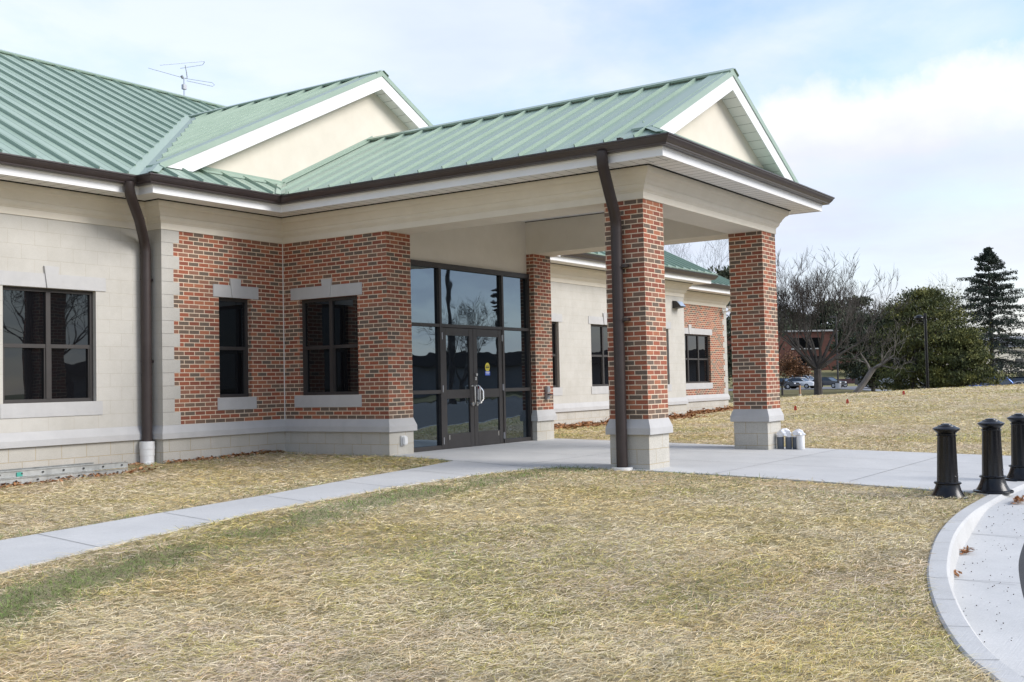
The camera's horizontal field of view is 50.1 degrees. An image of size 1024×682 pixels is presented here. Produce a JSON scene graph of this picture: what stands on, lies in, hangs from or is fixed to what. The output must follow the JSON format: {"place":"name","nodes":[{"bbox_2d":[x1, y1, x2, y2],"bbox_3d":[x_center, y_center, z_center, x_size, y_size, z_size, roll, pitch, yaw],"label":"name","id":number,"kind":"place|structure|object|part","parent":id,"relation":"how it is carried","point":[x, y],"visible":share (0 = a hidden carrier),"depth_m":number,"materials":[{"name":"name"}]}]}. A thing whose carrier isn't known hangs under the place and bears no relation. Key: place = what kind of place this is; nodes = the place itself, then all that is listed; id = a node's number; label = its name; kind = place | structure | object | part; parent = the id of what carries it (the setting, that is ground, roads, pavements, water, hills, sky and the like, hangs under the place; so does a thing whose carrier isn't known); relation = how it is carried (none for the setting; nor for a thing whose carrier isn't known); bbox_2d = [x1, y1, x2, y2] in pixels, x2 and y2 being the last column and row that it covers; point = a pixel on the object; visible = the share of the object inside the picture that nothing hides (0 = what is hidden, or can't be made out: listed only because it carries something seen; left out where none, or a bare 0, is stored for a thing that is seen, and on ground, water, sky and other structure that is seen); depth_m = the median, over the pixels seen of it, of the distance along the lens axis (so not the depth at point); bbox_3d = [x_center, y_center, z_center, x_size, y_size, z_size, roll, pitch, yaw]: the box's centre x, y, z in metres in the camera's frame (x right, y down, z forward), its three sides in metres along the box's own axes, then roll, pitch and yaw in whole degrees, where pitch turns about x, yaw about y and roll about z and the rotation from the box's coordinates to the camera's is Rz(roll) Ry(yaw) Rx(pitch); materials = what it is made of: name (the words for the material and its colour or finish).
{"place":"outdoors","nodes":[
{"label":"outdoors","id":0,"kind":"place"},
{"bbox_2d":[0,461,533,573],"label":"path","id":1,"kind":"structure","parent":0,"point":[27,550],"depth_m":11.08,"materials":[{"name":"concrete"}]},
{"bbox_2d":[37,443,1008,546],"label":"pavement joints","id":2,"kind":"object","parent":1,"relation":"on","point":[543,461],"visible":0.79,"depth_m":15.19,"materials":[{"name":"grey concrete"}]},
{"bbox_2d":[0,370,1023,681],"bbox_3d":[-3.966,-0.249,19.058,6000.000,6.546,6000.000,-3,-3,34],"label":"ground","id":3,"kind":"structure","parent":0,"point":[550,566],"depth_m":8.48,"materials":[{"name":"beige plant"}]},
{"bbox_2d":[0,461,127,485],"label":"extension ladder","id":4,"kind":"object","parent":3,"relation":"on","point":[31,474],"visible":0.98,"depth_m":14.83,"materials":[{"name":"metal"}]},
{"bbox_2d":[0,464,156,487],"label":"dry leaves","id":5,"kind":"object","parent":3,"relation":"on","point":[97,474],"visible":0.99,"depth_m":14.84,"materials":[{"name":"brown plant"}]},
{"bbox_2d":[102,450,285,464],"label":"dry leaves","id":6,"kind":"object","parent":3,"relation":"on","point":[233,454],"visible":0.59,"depth_m":17.73,"materials":[{"name":"brown plant"}]},
{"bbox_2d":[0,49,834,470],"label":"office building","id":7,"kind":"structure","parent":3,"relation":"on","point":[378,263],"depth_m":17.92,"materials":[{"name":"brick"}]},
{"bbox_2d":[3,286,92,403],"bbox_3d":[-6.704,0.065,15.796,0.074,1.640,1.467,-3,-3,34],"label":"window","id":8,"kind":"structure","parent":7,"relation":"in","point":[48,333],"depth_m":15.77,"materials":[{"name":"black glass"}]},
{"bbox_2d":[149,61,212,94],"bbox_3d":[-8.230,-6.404,27.457,1.651,1.527,0.394,1,-3,-42],"label":"tv antenna","id":9,"kind":"object","parent":7,"relation":"attached to","point":[184,86],"visible":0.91,"depth_m":27.44,"materials":[{"name":"silver metal"}]},
{"bbox_2d":[219,298,248,397],"bbox_3d":[-4.665,0.113,18.194,0.070,1.640,0.681,-3,-3,34],"label":"window","id":10,"kind":"structure","parent":7,"relation":"in","point":[233,313],"depth_m":18.24,"materials":[{"name":"black glass"}]},
{"bbox_2d":[302,296,358,394],"bbox_3d":[-3.031,0.090,18.523,1.349,1.640,0.074,-3,-3,34],"label":"window","id":11,"kind":"structure","parent":7,"relation":"in","point":[329,325],"depth_m":18.51,"materials":[{"name":"black glass"}]},
{"bbox_2d":[400,435,407,445],"bbox_3d":[-1.753,1.624,17.874,0.084,0.160,0.120,-3,-3,34],"label":"outlet cover","id":12,"kind":"object","parent":7,"relation":"attached to","point":[404,440],"visible":1,"depth_m":17.84,"materials":[{"name":"white plastic"}]},
{"bbox_2d":[442,327,475,448],"bbox_3d":[-0.932,0.828,19.378,0.141,2.122,0.926,-3,-3,34],"label":"door","id":13,"kind":"structure","parent":7,"relation":"in","point":[459,389],"depth_m":19.42,"materials":[{"name":"black glass"}]},
{"bbox_2d":[473,329,504,445],"bbox_3d":[-0.405,0.846,20.146,0.142,2.122,0.926,-3,-3,34],"label":"door","id":14,"kind":"structure","parent":7,"relation":"in","point":[487,344],"depth_m":20.17,"materials":[{"name":"black glass"}]},
{"bbox_2d":[545,386,552,398],"bbox_3d":[0.729,1.013,21.492,0.141,0.260,0.110,-3,-3,34],"label":"intercom box","id":15,"kind":"object","parent":7,"relation":"attached to","point":[547,392],"visible":1,"depth_m":21.48,"materials":[{"name":"grey metal"}]},
{"bbox_2d":[552,322,556,387],"bbox_3d":[0.690,0.332,26.914,0.074,1.640,1.430,-3,-3,34],"label":"window","id":16,"kind":"structure","parent":7,"relation":"in","point":[554,346],"depth_m":27.43,"materials":[{"name":"black glass"}]},
{"bbox_2d":[591,324,608,385],"bbox_3d":[2.421,0.391,29.437,0.074,1.640,1.510,-3,-3,34],"label":"window","id":17,"kind":"structure","parent":7,"relation":"in","point":[599,340],"depth_m":29.33,"materials":[{"name":"black glass"}]},
{"bbox_2d":[672,301,684,308],"bbox_3d":[5.023,-1.099,32.909,0.265,0.228,0.380,-3,-3,34],"label":"wall light","id":18,"kind":"object","parent":7,"relation":"attached to","point":[678,304],"visible":1,"depth_m":32.79,"materials":[{"name":"grey metal"}]},
{"bbox_2d":[685,334,708,382],"bbox_3d":[5.854,0.592,36.605,0.074,1.640,3.260,-3,-3,34],"label":"window","id":19,"kind":"structure","parent":7,"relation":"in","point":[696,346],"depth_m":37.20,"materials":[{"name":"black glass"}]},
{"bbox_2d":[554,405,732,428],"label":"dry leaves","id":20,"kind":"object","parent":3,"relation":"on","point":[597,424],"visible":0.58,"depth_m":31.57,"materials":[{"name":"brown plant"}]},
{"bbox_2d":[665,239,728,272],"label":"bare tree","id":21,"kind":"object","parent":3,"relation":"on","point":[718,252],"visible":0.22,"depth_m":168.18,"materials":[{"name":"brown plant"}]},
{"bbox_2d":[707,265,789,386],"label":"tree","id":22,"kind":"object","parent":3,"relation":"on","point":[724,273],"visible":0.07,"depth_m":158.93,"materials":[{"name":"brown plant"}]},
{"bbox_2d":[777,289,806,351],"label":"bare tree","id":23,"kind":"object","parent":3,"relation":"on","point":[786,323],"visible":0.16,"depth_m":173.66,"materials":[{"name":"brown plant"}]},
{"bbox_2d":[777,304,812,329],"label":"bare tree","id":24,"kind":"object","parent":3,"relation":"on","point":[787,312],"visible":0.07,"depth_m":232.85,"materials":[{"name":"brown plant"}]},
{"bbox_2d":[779,348,813,394],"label":"oak sapling","id":25,"kind":"object","parent":3,"relation":"on","point":[791,367],"visible":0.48,"depth_m":93.71,"materials":[{"name":"brown plant"}]},
{"bbox_2d":[728,386,924,391],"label":"car park","id":26,"kind":"structure","parent":3,"relation":"on","point":[847,388],"depth_m":137.38,"materials":[{"name":"grey asphalt"}]},
{"bbox_2d":[779,378,799,388],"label":"parked car","id":27,"kind":"object","parent":26,"relation":"on","point":[789,384],"visible":0.55,"depth_m":141.45,"materials":[{"name":"grey paint"}]},
{"bbox_2d":[784,377,813,388],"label":"parked car","id":28,"kind":"object","parent":26,"relation":"on","point":[806,383],"visible":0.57,"depth_m":141.88,"materials":[{"name":"white paint"}]},
{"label":"windows","id":29,"kind":"part","parent":28,"relation":"part of","materials":[{"name":"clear glass"}]},
{"bbox_2d":[812,377,846,387],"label":"parked car","id":30,"kind":"object","parent":26,"relation":"on","point":[831,381],"visible":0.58,"depth_m":141.83,"materials":[{"name":"grey paint"}]},
{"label":"windows","id":31,"kind":"part","parent":30,"relation":"part of","materials":[{"name":"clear glass"}]},
{"bbox_2d":[839,374,866,386],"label":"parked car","id":32,"kind":"object","parent":26,"relation":"on","point":[849,381],"visible":0.1,"depth_m":146.93,"materials":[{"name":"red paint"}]},
{"bbox_2d":[855,377,878,387],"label":"parked car","id":33,"kind":"object","parent":26,"relation":"on","point":[856,382],"visible":0.12,"depth_m":133.19,"materials":[{"name":"black paint"}]},
{"bbox_2d":[966,377,1012,386],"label":"parked car","id":34,"kind":"object","parent":26,"relation":"on","point":[1008,381],"visible":0.09,"depth_m":85.19,"materials":[{"name":"blue paint"}]},
{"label":"windows","id":35,"kind":"part","parent":34,"relation":"part of","materials":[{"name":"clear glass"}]},
{"bbox_2d":[1010,376,1023,381],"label":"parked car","id":36,"kind":"object","parent":26,"relation":"on","point":[1018,378],"visible":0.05,"depth_m":90.31,"materials":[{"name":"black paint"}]},
{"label":"windows","id":37,"kind":"part","parent":36,"relation":"part of","materials":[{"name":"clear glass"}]},
{"bbox_2d":[1010,381,1023,384],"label":"parked car","id":38,"kind":"object","parent":26,"relation":"on","point":[1017,382],"visible":0.11,"depth_m":84.42,"materials":[{"name":"silver metal"}]},
{"bbox_2d":[802,298,866,329],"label":"tree","id":39,"kind":"object","parent":3,"relation":"on","point":[822,320],"visible":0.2,"depth_m":238.10,"materials":[{"name":"brown plant"}]},
{"bbox_2d":[830,316,840,388],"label":"light pole","id":40,"kind":"object","parent":3,"relation":"on","point":[837,385],"visible":0.88,"depth_m":133.84,"materials":[{"name":"brown metal"}]},
{"bbox_2d":[727,330,944,370],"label":"brick building","id":41,"kind":"structure","parent":3,"relation":"on","point":[802,342],"depth_m":200.05,"materials":[{"name":"brick"}]},
{"bbox_2d":[791,337,819,349],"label":"window","id":42,"kind":"structure","parent":41,"relation":"in","point":[802,342],"depth_m":200.05,"materials":[{"name":"black glass"}]},
{"bbox_2d":[793,356,818,367],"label":"window","id":43,"kind":"structure","parent":41,"relation":"in","point":[802,360],"depth_m":199.95,"materials":[{"name":"black glass"}]},
{"bbox_2d":[776,246,916,394],"bbox_3d":[16.065,-0.929,56.008,9.060,8.085,6.050,-2,-2,12],"label":"bare tree","id":44,"kind":"object","parent":3,"relation":"on","point":[816,364],"visible":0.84,"depth_m":55.86,"materials":[{"name":"brown plant"}]},
{"bbox_2d":[825,312,884,373],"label":"pine tree","id":45,"kind":"object","parent":3,"relation":"on","point":[843,366],"visible":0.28,"depth_m":184.32,"materials":[{"name":"green plant"}]},
{"bbox_2d":[845,295,879,319],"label":"tree","id":46,"kind":"object","parent":3,"relation":"on","point":[868,300],"visible":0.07,"depth_m":249.29,"materials":[{"name":"brown plant"}]},
{"bbox_2d":[843,360,892,391],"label":"pine tree","id":47,"kind":"object","parent":3,"relation":"on","point":[856,372],"visible":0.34,"depth_m":79.67,"materials":[{"name":"green plant"}]},
{"bbox_2d":[855,295,891,314],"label":"bare tree","id":48,"kind":"object","parent":3,"relation":"on","point":[870,307],"visible":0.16,"depth_m":190.38,"materials":[{"name":"brown plant"}]},
{"bbox_2d":[841,316,920,392],"bbox_3d":[19.831,0.882,57.619,3.302,4.586,4.673,0,-2,-28],"label":"bare tree","id":49,"kind":"object","parent":3,"relation":"on","point":[864,382],"visible":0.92,"depth_m":57.82,"materials":[{"name":"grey plant"}]},
{"bbox_2d":[847,305,929,389],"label":"pine tree","id":50,"kind":"object","parent":3,"relation":"on","point":[878,324],"visible":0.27,"depth_m":75.54,"materials":[{"name":"green plant"}]},
{"bbox_2d":[915,313,928,388],"bbox_3d":[23.244,0.950,61.989,0.760,5.050,0.492,-1,-2,0],"label":"lamp post","id":51,"kind":"object","parent":3,"relation":"on","point":[924,317],"visible":0.7,"depth_m":61.95,"materials":[{"name":"black metal"}]},
{"bbox_2d":[851,281,999,390],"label":"pine tree","id":52,"kind":"object","parent":3,"relation":"on","point":[929,302],"visible":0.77,"depth_m":71.10,"materials":[{"name":"green plant"}]},
{"bbox_2d":[928,423,967,499],"bbox_3d":[4.726,1.304,11.904,0.420,0.818,0.420,-2,-1,23],"label":"bollard","id":53,"kind":"object","parent":3,"relation":"on","point":[947,483],"visible":0.98,"depth_m":11.81,"materials":[{"name":"black metal"}]},
{"bbox_2d":[927,269,980,331],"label":"bare tree","id":54,"kind":"object","parent":3,"relation":"on","point":[955,295],"visible":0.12,"depth_m":130.61,"materials":[{"name":"brown plant"}]},
{"bbox_2d":[900,336,1023,372],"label":"pale building","id":55,"kind":"structure","parent":3,"relation":"on","point":[1019,358],"depth_m":190.22,"materials":[{"name":"paint"}]},
{"bbox_2d":[909,327,1021,387],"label":"pine tree","id":56,"kind":"object","parent":3,"relation":"on","point":[959,377],"visible":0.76,"depth_m":69.16,"materials":[{"name":"green plant"}]},
{"bbox_2d":[927,481,1023,681],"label":"kerb","id":57,"kind":"structure","parent":3,"relation":"on","point":[955,538],"depth_m":7.45,"materials":[{"name":"concrete"}]},
{"bbox_2d":[935,530,1022,659],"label":"kerb joints","id":58,"kind":"object","parent":57,"relation":"on","point":[970,626],"visible":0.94,"depth_m":6.23,"materials":[{"name":"grey concrete"}]},
{"bbox_2d":[935,246,1023,384],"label":"spruce tree","id":59,"kind":"object","parent":3,"relation":"on","point":[993,261],"visible":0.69,"depth_m":96.42,"materials":[{"name":"green plant"}]},
{"bbox_2d":[0,0,1023,336],"label":"sky","id":60,"kind":"structure","parent":0,"point":[908,114],"materials":[{"name":"white"}]},
{"bbox_2d":[385,438,1014,495],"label":"pavement","id":61,"kind":"structure","parent":0,"point":[832,462],"depth_m":16.37,"materials":[{"name":"concrete"}]},
{"bbox_2d":[777,435,783,448],"bbox_3d":[4.611,1.738,18.819,0.121,0.227,0.121,-3,-3,34],"label":"plastic jar","id":62,"kind":"object","parent":61,"relation":"on","point":[780,442],"visible":1,"depth_m":18.77,"materials":[{"name":"grey plastic"}]},
{"bbox_2d":[776,428,791,435],"bbox_3d":[4.675,1.558,18.795,0.262,0.125,0.184,-3,-3,34],"label":"plastic bag","id":63,"kind":"object","parent":62,"relation":"on","point":[784,432],"visible":1,"depth_m":18.74,"materials":[{"name":"white plastic"}]},
{"bbox_2d":[785,436,791,448],"bbox_3d":[4.739,1.736,18.767,0.114,0.227,0.114,-2,-2,17],"label":"plastic jar","id":64,"kind":"object","parent":61,"relation":"on","point":[788,441],"visible":1,"depth_m":18.72,"materials":[{"name":"grey plastic"}]},
{"bbox_2d":[792,436,796,448],"bbox_3d":[4.857,1.735,18.753,0.121,0.227,0.121,-1,-2,-11],"label":"plastic jar","id":65,"kind":"object","parent":61,"relation":"on","point":[794,444],"visible":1,"depth_m":18.71,"materials":[{"name":"grey plastic"}]},
{"bbox_2d":[796,435,804,449],"bbox_3d":[4.914,1.727,18.659,0.141,0.237,0.141,-2,-3,29],"label":"plastic jar","id":66,"kind":"object","parent":61,"relation":"on","point":[800,440],"visible":1,"depth_m":18.60,"materials":[{"name":"white plastic"}]},
{"bbox_2d":[792,429,805,434],"bbox_3d":[4.897,1.551,18.704,0.233,0.106,0.181,-3,-3,34],"label":"plastic bag","id":67,"kind":"object","parent":66,"relation":"on","point":[798,432],"visible":1,"depth_m":18.65,"materials":[{"name":"white plastic"}]},
{"bbox_2d":[973,418,1013,493],"bbox_3d":[5.318,1.265,12.142,0.420,0.818,0.420,-1,-2,6],"label":"bollard","id":68,"kind":"object","parent":61,"relation":"on","point":[992,479],"visible":1,"depth_m":12.05,"materials":[{"name":"black metal"}]},
{"bbox_2d":[1005,413,1023,481],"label":"bollard","id":69,"kind":"object","parent":61,"relation":"on","point":[1016,466],"visible":0.99,"depth_m":13.35,"materials":[{"name":"black metal"}]},
{"bbox_2d":[788,375,813,387],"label":"parked car","id":70,"kind":"object","parent":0,"point":[810,378],"visible":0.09,"depth_m":155.45,"materials":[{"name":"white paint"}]},
{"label":"windows","id":71,"kind":"part","parent":70,"relation":"part of","materials":[{"name":"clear glass"}]},
{"bbox_2d":[1019,544,1023,596],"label":"road","id":72,"kind":"structure","parent":0,"point":[1021,567],"depth_m":8.75,"materials":[{"name":"grey asphalt"}]},
{"bbox_2d":[953,489,1023,677],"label":"road gutter","id":73,"kind":"object","parent":72,"relation":"on","point":[1000,645],"visible":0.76,"depth_m":8.23,"materials":[{"name":"concrete"}]},
{"bbox_2d":[954,495,1023,576],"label":"dry leaves","id":74,"kind":"object","parent":73,"relation":"on","point":[1017,500],"visible":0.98,"depth_m":9.46,"materials":[{"name":"brown plant"}]},
{"bbox_2d":[962,505,1023,641],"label":"grit","id":75,"kind":"object","parent":73,"relation":"on","point":[990,575],"visible":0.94,"depth_m":8.76,"materials":[{"name":"brown"}]}
]}

